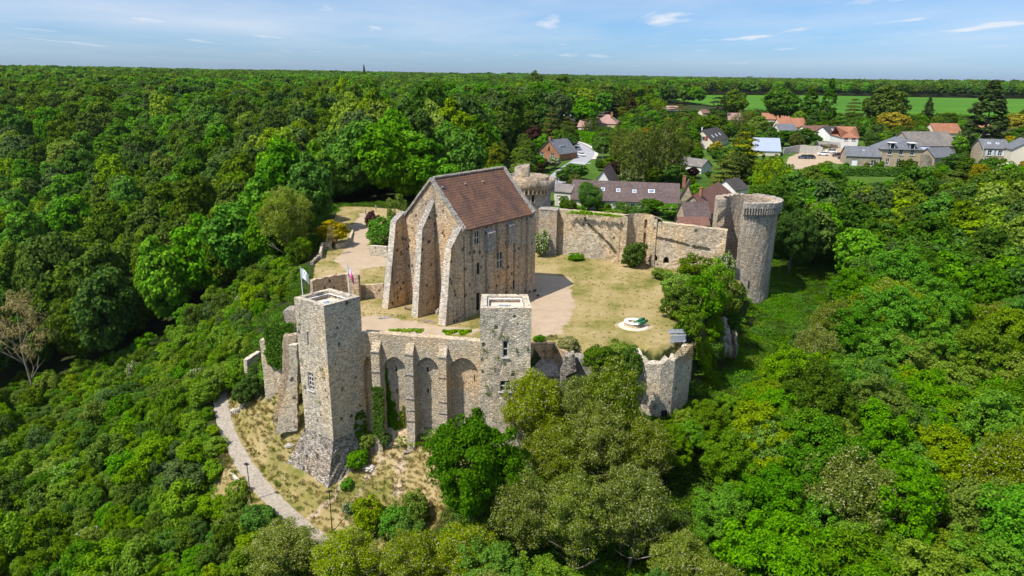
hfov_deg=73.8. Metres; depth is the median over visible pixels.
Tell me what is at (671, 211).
broadleaf tree
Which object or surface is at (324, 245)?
stone wall
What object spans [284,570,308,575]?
shrub
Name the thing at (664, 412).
doorway
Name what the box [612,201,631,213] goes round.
shrub
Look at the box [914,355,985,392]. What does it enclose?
broadleaf tree
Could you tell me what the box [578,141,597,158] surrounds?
pavement
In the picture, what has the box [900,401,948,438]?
broadleaf tree
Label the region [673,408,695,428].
broadleaf tree
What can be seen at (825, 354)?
broadleaf tree
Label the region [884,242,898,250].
broadleaf tree
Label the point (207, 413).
shrub
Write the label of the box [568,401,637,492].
broadleaf tree
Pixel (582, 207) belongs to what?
shrub
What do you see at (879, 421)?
broadleaf tree
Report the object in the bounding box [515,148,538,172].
broadleaf tree
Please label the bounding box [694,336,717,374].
ivy
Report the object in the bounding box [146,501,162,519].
shrub
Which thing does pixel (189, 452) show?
shrub
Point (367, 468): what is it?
rock
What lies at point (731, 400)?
broadleaf tree
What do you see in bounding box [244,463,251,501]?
street lamp
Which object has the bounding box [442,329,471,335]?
ivy
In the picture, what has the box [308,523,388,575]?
broadleaf tree
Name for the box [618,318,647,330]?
well
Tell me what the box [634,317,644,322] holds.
canvas roll
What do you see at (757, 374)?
broadleaf tree
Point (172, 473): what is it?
shrub
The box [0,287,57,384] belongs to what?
broadleaf tree
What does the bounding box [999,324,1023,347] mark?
broadleaf tree
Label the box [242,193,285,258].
broadleaf tree
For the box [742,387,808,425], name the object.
broadleaf tree
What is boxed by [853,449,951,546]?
broadleaf tree
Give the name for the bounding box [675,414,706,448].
broadleaf tree
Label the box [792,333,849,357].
broadleaf tree
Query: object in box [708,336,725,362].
shrub
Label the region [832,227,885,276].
broadleaf tree
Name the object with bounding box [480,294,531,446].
square tower
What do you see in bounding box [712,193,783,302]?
ruined tower
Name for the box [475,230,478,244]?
window
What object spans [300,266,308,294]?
flag
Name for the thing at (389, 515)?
shrub
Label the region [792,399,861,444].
broadleaf tree
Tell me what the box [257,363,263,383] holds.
shrub
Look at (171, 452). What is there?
shrub
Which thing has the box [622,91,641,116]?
conifer
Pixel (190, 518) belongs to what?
shrub
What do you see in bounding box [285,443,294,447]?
rock
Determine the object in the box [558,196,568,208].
shrub
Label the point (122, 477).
shrub
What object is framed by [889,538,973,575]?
broadleaf tree
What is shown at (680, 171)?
broadleaf tree
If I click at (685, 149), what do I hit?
willow tree
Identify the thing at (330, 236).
broadleaf tree
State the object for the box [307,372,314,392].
window
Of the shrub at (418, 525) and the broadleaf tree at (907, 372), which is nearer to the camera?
the shrub at (418, 525)
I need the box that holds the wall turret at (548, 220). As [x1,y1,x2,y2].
[538,206,558,255]
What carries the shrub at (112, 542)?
on the ground
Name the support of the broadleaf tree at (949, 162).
on the ground
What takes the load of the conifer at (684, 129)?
on the ground
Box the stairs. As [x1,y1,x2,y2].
[229,387,264,413]
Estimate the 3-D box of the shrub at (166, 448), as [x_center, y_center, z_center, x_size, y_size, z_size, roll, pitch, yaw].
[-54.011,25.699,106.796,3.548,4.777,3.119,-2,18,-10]
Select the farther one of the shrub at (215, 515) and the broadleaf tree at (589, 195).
the broadleaf tree at (589, 195)
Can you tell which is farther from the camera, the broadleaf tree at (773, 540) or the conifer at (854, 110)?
the conifer at (854, 110)
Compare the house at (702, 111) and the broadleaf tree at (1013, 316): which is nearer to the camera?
the broadleaf tree at (1013, 316)
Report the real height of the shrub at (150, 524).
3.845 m
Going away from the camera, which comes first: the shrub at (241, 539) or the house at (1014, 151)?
the shrub at (241, 539)
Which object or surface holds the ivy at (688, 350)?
attached to the ruined turret at (665, 379)
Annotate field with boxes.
[671,95,1023,115]
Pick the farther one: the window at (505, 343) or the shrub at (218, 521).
the shrub at (218, 521)
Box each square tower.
[287,288,366,488]
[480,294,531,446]
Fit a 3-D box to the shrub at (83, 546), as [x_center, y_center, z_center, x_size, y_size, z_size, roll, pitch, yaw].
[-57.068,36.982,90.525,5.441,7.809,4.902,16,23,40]
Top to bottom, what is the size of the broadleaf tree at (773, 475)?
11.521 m
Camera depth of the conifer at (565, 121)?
318.02 m
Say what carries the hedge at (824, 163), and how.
on the ground
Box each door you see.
[557,195,567,205]
[851,159,857,165]
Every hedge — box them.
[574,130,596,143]
[797,160,832,171]
[838,165,938,176]
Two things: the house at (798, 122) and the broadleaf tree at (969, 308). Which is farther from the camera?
the house at (798, 122)
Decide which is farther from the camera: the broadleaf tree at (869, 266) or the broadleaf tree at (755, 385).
the broadleaf tree at (869, 266)
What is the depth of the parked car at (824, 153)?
270.17 m
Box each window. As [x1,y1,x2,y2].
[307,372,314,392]
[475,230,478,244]
[497,251,501,268]
[499,381,510,392]
[501,341,508,358]
[531,194,534,202]
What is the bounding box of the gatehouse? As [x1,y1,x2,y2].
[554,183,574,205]
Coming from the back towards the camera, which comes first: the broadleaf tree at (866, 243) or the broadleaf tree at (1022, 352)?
the broadleaf tree at (866, 243)
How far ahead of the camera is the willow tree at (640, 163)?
203.99 m
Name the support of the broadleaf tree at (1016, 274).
on the ground
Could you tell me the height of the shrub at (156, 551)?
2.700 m
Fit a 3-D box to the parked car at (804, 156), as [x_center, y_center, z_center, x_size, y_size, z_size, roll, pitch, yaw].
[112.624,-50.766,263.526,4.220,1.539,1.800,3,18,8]
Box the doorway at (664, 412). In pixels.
[661,410,666,417]
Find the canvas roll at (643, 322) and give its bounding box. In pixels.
[638,319,647,325]
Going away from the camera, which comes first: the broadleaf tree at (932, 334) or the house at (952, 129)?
the broadleaf tree at (932, 334)
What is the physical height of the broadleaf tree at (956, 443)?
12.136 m
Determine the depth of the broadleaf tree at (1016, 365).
100.34 m
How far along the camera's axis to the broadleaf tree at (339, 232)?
145.52 m
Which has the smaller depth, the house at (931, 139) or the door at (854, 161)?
the door at (854, 161)
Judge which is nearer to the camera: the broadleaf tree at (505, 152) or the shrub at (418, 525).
the shrub at (418, 525)
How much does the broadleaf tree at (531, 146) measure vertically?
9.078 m
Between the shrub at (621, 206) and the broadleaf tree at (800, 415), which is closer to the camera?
the broadleaf tree at (800, 415)
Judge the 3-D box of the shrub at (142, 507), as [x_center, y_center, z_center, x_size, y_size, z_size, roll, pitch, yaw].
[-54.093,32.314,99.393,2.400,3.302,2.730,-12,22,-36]
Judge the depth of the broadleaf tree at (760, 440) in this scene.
81.42 m
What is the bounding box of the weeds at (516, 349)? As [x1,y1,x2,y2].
[483,328,530,395]
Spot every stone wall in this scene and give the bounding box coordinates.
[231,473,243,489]
[243,351,260,372]
[259,337,300,400]
[310,255,319,264]
[310,272,360,300]
[319,242,330,258]
[335,224,354,248]
[360,283,383,298]
[369,245,387,256]
[529,342,572,422]
[563,353,608,410]
[783,145,822,153]
[814,141,839,147]
[919,154,931,167]
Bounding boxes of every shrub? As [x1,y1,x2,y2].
[0,555,23,572]
[7,556,24,575]
[13,549,57,575]
[17,509,72,554]
[31,561,61,575]
[34,526,60,550]
[37,545,53,558]
[45,565,70,575]
[47,535,81,563]
[58,539,102,575]
[65,523,75,534]
[71,555,110,575]
[72,506,96,529]
[72,512,93,531]
[75,526,102,541]
[77,488,110,512]
[78,537,132,575]
[79,571,121,575]
[80,526,106,544]
[81,556,114,573]
[90,518,100,529]
[94,502,120,532]
[99,499,121,511]
[99,530,124,551]
[99,541,128,556]
[101,504,128,534]
[109,485,120,499]
[109,538,161,575]
[110,461,150,492]
[113,479,146,503]
[113,505,137,524]
[113,517,134,532]
[115,528,134,541]
[117,489,137,505]
[123,527,144,538]
[125,533,154,546]
[128,515,147,529]
[130,498,149,516]
[134,489,150,501]
[137,535,160,559]
[140,571,155,575]
[143,512,162,534]
[145,564,175,575]
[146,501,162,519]
[148,460,167,475]
[148,524,170,548]
[152,484,163,499]
[153,542,170,558]
[154,440,173,460]
[155,527,179,552]
[156,472,164,481]
[156,553,175,575]
[157,478,206,526]
[157,559,181,575]
[159,471,182,497]
[159,512,170,524]
[160,456,207,494]
[162,517,175,527]
[162,551,178,562]
[165,525,183,542]
[167,440,186,460]
[170,525,200,552]
[173,562,194,575]
[175,436,193,446]
[175,440,192,453]
[176,438,215,471]
[178,510,209,534]
[178,563,205,575]
[181,545,206,564]
[185,518,208,541]
[187,417,208,437]
[191,433,205,441]
[192,441,206,453]
[194,546,219,573]
[195,490,226,520]
[198,407,214,420]
[201,364,232,391]
[201,458,223,482]
[203,436,228,454]
[204,424,219,434]
[205,524,224,544]
[211,523,243,550]
[212,503,238,523]
[213,517,231,525]
[215,545,235,564]
[216,559,241,575]
[217,444,226,453]
[220,545,260,575]
[221,358,243,387]
[221,479,249,512]
[221,503,244,525]
[231,380,257,404]
[232,528,250,546]
[234,531,260,555]
[238,504,281,534]
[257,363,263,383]
[269,257,288,269]
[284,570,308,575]
[314,566,351,575]
[339,477,353,489]
[346,448,368,468]
[350,493,383,536]
[353,405,371,437]
[357,431,375,448]
[364,210,380,226]
[366,216,393,245]
[378,503,407,538]
[392,513,427,553]
[401,488,431,523]
[546,334,556,339]
[553,336,579,352]
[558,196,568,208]
[577,205,585,209]
[582,344,612,371]
[595,201,612,211]
[603,209,625,213]
[610,338,618,342]
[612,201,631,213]
[621,241,647,267]
[623,345,642,379]
[629,203,650,213]
[650,268,670,279]
[671,305,704,342]
[697,348,711,372]
[705,314,725,341]
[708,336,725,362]
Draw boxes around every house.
[538,136,577,160]
[570,179,679,212]
[577,119,591,129]
[594,112,618,127]
[596,164,619,180]
[665,106,678,110]
[671,157,712,173]
[674,182,731,222]
[676,202,710,226]
[680,175,692,200]
[692,127,728,148]
[698,109,709,115]
[721,177,749,194]
[726,113,740,120]
[761,113,789,121]
[772,118,804,128]
[774,124,796,131]
[796,125,827,133]
[815,126,835,140]
[830,126,859,147]
[840,146,881,165]
[870,137,923,166]
[895,131,958,152]
[922,147,954,165]
[926,123,960,136]
[970,139,1008,162]
[1004,137,1023,164]
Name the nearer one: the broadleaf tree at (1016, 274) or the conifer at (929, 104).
the broadleaf tree at (1016, 274)
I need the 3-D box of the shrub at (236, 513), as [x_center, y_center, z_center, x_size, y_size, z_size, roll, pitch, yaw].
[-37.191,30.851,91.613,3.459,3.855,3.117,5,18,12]
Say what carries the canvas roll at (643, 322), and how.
on the well
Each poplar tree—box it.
[799,87,820,115]
[817,78,838,119]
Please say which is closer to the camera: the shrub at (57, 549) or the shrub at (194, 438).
the shrub at (57, 549)
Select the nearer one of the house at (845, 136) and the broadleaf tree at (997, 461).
the broadleaf tree at (997, 461)
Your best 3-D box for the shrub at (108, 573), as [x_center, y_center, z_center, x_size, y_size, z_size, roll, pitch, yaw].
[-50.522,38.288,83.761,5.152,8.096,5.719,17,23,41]
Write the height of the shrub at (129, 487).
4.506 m
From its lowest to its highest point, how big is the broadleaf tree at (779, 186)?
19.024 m
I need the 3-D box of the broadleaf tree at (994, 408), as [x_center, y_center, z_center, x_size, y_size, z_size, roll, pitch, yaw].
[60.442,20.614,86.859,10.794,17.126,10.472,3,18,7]
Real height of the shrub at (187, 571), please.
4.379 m
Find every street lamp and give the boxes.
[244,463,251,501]
[327,490,332,530]
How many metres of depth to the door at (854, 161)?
250.42 m
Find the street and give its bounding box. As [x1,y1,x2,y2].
[550,143,593,184]
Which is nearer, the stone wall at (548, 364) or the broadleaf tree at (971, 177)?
the stone wall at (548, 364)
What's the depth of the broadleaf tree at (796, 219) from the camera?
140.28 m
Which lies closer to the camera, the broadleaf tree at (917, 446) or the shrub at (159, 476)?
the broadleaf tree at (917, 446)
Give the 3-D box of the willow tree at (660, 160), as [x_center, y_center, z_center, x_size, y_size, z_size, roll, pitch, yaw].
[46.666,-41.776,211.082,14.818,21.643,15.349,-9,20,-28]
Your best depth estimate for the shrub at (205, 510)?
92.73 m
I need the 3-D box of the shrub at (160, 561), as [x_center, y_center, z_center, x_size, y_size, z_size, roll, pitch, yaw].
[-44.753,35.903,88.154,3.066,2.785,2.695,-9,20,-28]
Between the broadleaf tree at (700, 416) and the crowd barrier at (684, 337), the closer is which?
the broadleaf tree at (700, 416)
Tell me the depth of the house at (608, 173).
206.14 m
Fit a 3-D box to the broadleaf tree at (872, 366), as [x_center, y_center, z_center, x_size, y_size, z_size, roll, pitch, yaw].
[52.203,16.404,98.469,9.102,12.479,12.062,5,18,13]
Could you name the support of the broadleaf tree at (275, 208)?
on the ground
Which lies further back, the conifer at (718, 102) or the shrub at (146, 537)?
the conifer at (718, 102)
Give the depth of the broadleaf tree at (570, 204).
173.64 m
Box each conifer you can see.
[541,107,560,139]
[561,117,578,139]
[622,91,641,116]
[674,101,690,119]
[675,123,691,155]
[705,89,729,114]
[845,99,864,116]
[919,97,936,123]
[960,79,1020,153]
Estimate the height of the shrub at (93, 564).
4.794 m
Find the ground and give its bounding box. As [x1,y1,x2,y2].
[0,90,1023,575]
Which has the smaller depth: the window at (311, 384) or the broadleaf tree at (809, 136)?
the window at (311, 384)
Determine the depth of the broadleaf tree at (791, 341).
115.92 m
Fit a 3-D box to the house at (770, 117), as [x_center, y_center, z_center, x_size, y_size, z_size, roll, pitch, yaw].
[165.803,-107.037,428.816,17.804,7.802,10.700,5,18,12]
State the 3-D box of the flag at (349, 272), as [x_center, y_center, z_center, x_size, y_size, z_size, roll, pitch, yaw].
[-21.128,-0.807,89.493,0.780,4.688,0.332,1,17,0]
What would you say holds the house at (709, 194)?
on the ground
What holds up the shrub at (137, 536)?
on the ground
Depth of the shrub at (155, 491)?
99.67 m
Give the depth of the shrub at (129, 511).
98.29 m
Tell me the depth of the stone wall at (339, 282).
110.84 m
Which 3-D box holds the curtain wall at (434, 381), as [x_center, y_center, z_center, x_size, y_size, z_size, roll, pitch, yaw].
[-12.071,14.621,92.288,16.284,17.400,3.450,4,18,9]
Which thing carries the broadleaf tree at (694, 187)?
on the ground
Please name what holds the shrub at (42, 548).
on the ground
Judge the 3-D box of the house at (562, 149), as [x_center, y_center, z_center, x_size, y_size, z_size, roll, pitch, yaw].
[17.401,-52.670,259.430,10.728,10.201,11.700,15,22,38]
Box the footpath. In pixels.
[213,387,330,544]
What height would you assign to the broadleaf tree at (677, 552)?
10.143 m
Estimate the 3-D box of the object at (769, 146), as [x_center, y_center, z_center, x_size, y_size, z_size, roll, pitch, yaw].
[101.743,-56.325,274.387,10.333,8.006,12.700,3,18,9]
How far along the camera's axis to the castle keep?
106.47 m
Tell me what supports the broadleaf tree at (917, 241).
on the ground
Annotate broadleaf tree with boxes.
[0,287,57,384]
[239,515,320,575]
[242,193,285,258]
[255,186,315,253]
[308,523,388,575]
[316,219,350,245]
[326,225,335,250]
[377,527,445,575]
[422,406,530,526]
[429,519,501,575]
[455,531,535,575]
[471,563,508,575]
[485,159,494,166]
[487,466,552,559]
[497,142,509,160]
[499,366,565,467]
[508,145,530,162]
[509,159,534,172]
[510,550,582,575]
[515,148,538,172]
[519,140,536,155]
[522,415,593,507]
[526,70,543,82]
[532,162,543,172]
[536,155,545,166]
[539,465,610,571]
[542,159,551,168]
[553,74,570,82]
[555,167,576,183]
[564,200,577,209]
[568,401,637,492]
[576,181,602,210]
[581,355,647,449]
[595,159,604,169]
[596,461,674,570]
[602,156,614,166]
[603,161,623,174]
[614,525,629,552]
[615,415,676,484]
[616,154,630,169]
[640,198,664,214]
[641,449,661,471]
[644,166,662,182]
[646,527,719,575]
[653,419,694,474]
[657,203,679,219]
[661,164,686,182]
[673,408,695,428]
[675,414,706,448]
[682,184,703,194]
[684,399,728,439]
[686,167,700,176]
[687,177,694,184]
[691,482,756,561]
[699,419,761,501]
[709,141,723,150]
[710,387,739,409]
[711,392,743,429]
[711,496,853,575]
[717,146,737,171]
[720,88,749,112]
[726,150,752,178]
[728,399,818,468]
[729,415,802,500]
[730,456,813,518]
[733,379,789,417]
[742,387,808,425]
[747,172,764,185]
[749,175,810,220]
[755,365,781,384]
[757,406,852,459]
[760,344,827,389]
[761,379,782,416]
[774,207,819,272]
[775,414,876,516]
[780,352,863,433]
[786,323,811,347]
[788,128,821,144]
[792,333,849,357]
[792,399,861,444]
[793,322,842,356]
[794,525,902,575]
[800,344,845,363]
[800,491,863,532]
[801,166,826,180]
[801,444,909,540]
[805,297,856,344]
[812,353,868,399]
[824,517,904,575]
[826,276,844,295]
[826,306,885,359]
[827,279,850,302]
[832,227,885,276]
[832,266,877,306]
[838,185,846,197]
[838,365,870,401]
[841,322,891,356]
[844,180,868,199]
[846,251,902,280]
[846,352,905,398]
[847,277,924,326]
[847,303,891,325]
[847,373,918,439]
[848,326,925,373]
[851,285,937,339]
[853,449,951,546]
[854,396,916,472]
[854,521,936,575]
[870,182,889,188]
[870,329,942,371]
[871,242,945,284]
[871,245,937,291]
[872,428,954,491]
[876,112,912,129]
[883,180,894,189]
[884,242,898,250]
[884,362,934,386]
[888,235,926,253]
[889,364,970,414]
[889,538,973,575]
[893,289,942,337]
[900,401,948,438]
[901,424,989,490]
[901,519,995,575]
[906,396,980,448]
[909,384,960,424]
[913,319,976,369]
[913,321,952,361]
[914,277,972,326]
[914,279,959,309]
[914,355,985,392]
[928,249,971,295]
[934,476,1022,539]
[938,169,969,182]
[940,153,969,170]
[940,277,963,296]
[940,524,1023,575]
[941,311,972,330]
[943,386,1016,435]
[944,319,1018,381]
[947,447,1023,512]
[948,388,1023,459]
[950,377,981,393]
[959,423,1023,490]
[961,263,1017,306]
[963,301,980,324]
[964,348,1023,387]
[966,174,976,182]
[966,264,992,300]
[966,306,1023,353]
[967,301,1011,326]
[969,482,1023,575]
[971,346,1023,376]
[972,367,1010,387]
[978,455,1014,486]
[980,401,1023,436]
[988,375,1023,411]
[999,297,1023,340]
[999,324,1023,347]
[1000,263,1023,297]
[1006,113,1023,128]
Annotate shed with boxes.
[674,217,710,226]
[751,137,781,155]
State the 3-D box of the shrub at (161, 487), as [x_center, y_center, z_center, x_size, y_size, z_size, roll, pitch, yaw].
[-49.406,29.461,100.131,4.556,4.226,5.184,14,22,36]
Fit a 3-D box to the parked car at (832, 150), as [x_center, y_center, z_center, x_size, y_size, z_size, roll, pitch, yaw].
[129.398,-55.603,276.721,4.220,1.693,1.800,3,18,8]
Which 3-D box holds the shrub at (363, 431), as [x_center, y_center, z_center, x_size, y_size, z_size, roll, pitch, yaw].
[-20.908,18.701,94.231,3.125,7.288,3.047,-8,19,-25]
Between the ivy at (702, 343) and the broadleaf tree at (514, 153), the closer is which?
the ivy at (702, 343)
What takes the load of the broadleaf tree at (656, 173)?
on the ground
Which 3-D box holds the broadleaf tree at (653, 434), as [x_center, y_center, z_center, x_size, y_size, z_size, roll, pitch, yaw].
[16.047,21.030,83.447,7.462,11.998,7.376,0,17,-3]
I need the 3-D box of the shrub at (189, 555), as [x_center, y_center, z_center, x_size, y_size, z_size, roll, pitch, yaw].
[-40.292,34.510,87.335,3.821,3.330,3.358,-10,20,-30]
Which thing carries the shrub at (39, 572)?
on the ground
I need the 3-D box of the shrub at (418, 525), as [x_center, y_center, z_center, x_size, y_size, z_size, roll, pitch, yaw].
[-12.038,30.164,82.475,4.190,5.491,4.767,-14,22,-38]
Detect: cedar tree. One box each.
[597,93,621,118]
[708,154,740,185]
[720,131,768,180]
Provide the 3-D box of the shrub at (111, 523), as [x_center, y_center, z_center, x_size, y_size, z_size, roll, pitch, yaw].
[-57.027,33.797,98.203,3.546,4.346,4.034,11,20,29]
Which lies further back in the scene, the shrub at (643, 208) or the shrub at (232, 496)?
the shrub at (643, 208)
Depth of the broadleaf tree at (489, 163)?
208.48 m
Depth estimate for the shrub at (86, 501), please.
101.58 m
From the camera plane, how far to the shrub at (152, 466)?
103.83 m
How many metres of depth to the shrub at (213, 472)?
98.14 m
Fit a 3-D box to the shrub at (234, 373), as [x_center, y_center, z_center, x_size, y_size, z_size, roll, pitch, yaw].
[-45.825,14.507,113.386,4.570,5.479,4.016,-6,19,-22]
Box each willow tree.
[581,117,598,138]
[609,128,632,160]
[617,128,657,181]
[638,117,687,182]
[650,98,667,110]
[662,128,689,168]
[731,112,751,133]
[749,156,798,191]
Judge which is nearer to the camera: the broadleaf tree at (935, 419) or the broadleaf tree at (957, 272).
the broadleaf tree at (935, 419)
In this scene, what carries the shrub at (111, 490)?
on the ground
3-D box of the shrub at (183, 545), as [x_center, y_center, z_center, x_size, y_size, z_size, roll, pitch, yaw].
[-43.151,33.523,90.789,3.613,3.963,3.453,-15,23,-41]
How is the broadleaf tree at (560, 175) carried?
on the ground
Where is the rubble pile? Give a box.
[814,144,837,147]
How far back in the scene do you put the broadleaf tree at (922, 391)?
93.51 m
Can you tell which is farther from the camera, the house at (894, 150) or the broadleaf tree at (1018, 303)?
the house at (894, 150)
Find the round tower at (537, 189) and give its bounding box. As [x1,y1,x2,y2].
[510,163,554,240]
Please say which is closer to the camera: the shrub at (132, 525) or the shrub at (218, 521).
the shrub at (218, 521)
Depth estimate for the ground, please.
108.11 m
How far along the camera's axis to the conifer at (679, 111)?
373.11 m
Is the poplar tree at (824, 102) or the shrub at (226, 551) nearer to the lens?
the shrub at (226, 551)
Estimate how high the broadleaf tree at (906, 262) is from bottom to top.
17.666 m
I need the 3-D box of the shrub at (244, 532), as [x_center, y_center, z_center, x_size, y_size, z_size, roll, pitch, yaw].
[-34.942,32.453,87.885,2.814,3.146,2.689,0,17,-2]
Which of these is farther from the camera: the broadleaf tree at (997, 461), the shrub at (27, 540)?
the shrub at (27, 540)
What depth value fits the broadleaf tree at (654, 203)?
174.59 m
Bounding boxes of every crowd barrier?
[670,335,680,342]
[672,335,685,342]
[675,334,685,340]
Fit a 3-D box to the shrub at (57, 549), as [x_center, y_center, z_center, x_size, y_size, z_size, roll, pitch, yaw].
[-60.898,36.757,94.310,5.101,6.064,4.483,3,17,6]
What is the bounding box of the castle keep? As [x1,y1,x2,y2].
[382,166,535,325]
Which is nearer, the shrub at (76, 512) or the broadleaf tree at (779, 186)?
the shrub at (76, 512)
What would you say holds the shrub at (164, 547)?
on the ground
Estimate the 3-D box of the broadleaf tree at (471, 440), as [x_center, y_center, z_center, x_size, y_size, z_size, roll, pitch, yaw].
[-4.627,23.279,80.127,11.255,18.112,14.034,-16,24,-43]
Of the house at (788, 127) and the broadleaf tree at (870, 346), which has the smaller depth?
the broadleaf tree at (870, 346)
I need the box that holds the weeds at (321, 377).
[297,322,325,438]
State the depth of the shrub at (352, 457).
92.29 m
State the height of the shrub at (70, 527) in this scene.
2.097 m
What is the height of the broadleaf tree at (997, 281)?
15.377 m
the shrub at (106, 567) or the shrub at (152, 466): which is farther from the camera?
the shrub at (152, 466)
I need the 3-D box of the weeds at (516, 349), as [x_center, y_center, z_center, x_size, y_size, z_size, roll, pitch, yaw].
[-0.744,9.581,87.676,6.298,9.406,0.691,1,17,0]
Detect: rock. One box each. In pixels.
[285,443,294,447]
[363,464,375,472]
[715,316,731,360]
[730,330,737,358]
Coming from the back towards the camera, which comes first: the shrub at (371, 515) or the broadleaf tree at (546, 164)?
the broadleaf tree at (546, 164)
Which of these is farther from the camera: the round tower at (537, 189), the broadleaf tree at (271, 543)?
the round tower at (537, 189)
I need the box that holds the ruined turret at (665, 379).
[628,343,692,417]
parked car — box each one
[797,154,809,158]
[817,151,828,155]
[826,149,836,152]
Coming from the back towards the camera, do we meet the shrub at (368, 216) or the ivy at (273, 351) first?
the shrub at (368, 216)
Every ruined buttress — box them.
[273,333,299,425]
[275,343,299,433]
[283,305,295,326]
[559,351,575,396]
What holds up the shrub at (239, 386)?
on the ground
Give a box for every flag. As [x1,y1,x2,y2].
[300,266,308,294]
[347,265,353,294]
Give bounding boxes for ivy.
[262,322,294,369]
[371,386,385,444]
[385,363,397,430]
[388,328,423,333]
[397,405,404,429]
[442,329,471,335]
[566,210,621,217]
[672,342,696,365]
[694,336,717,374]
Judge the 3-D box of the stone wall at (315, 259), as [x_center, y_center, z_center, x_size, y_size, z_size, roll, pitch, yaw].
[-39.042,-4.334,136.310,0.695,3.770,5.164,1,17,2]
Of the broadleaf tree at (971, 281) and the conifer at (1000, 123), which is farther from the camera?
the conifer at (1000, 123)
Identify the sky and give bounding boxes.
[0,0,1023,80]
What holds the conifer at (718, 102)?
on the ground
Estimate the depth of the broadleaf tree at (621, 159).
223.45 m
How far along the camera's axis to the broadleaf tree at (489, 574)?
70.00 m
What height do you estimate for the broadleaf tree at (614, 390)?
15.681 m
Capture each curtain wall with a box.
[361,329,479,451]
[557,208,727,269]
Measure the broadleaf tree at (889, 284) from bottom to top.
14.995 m
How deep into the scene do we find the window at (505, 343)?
87.44 m
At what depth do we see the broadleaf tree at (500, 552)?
71.31 m

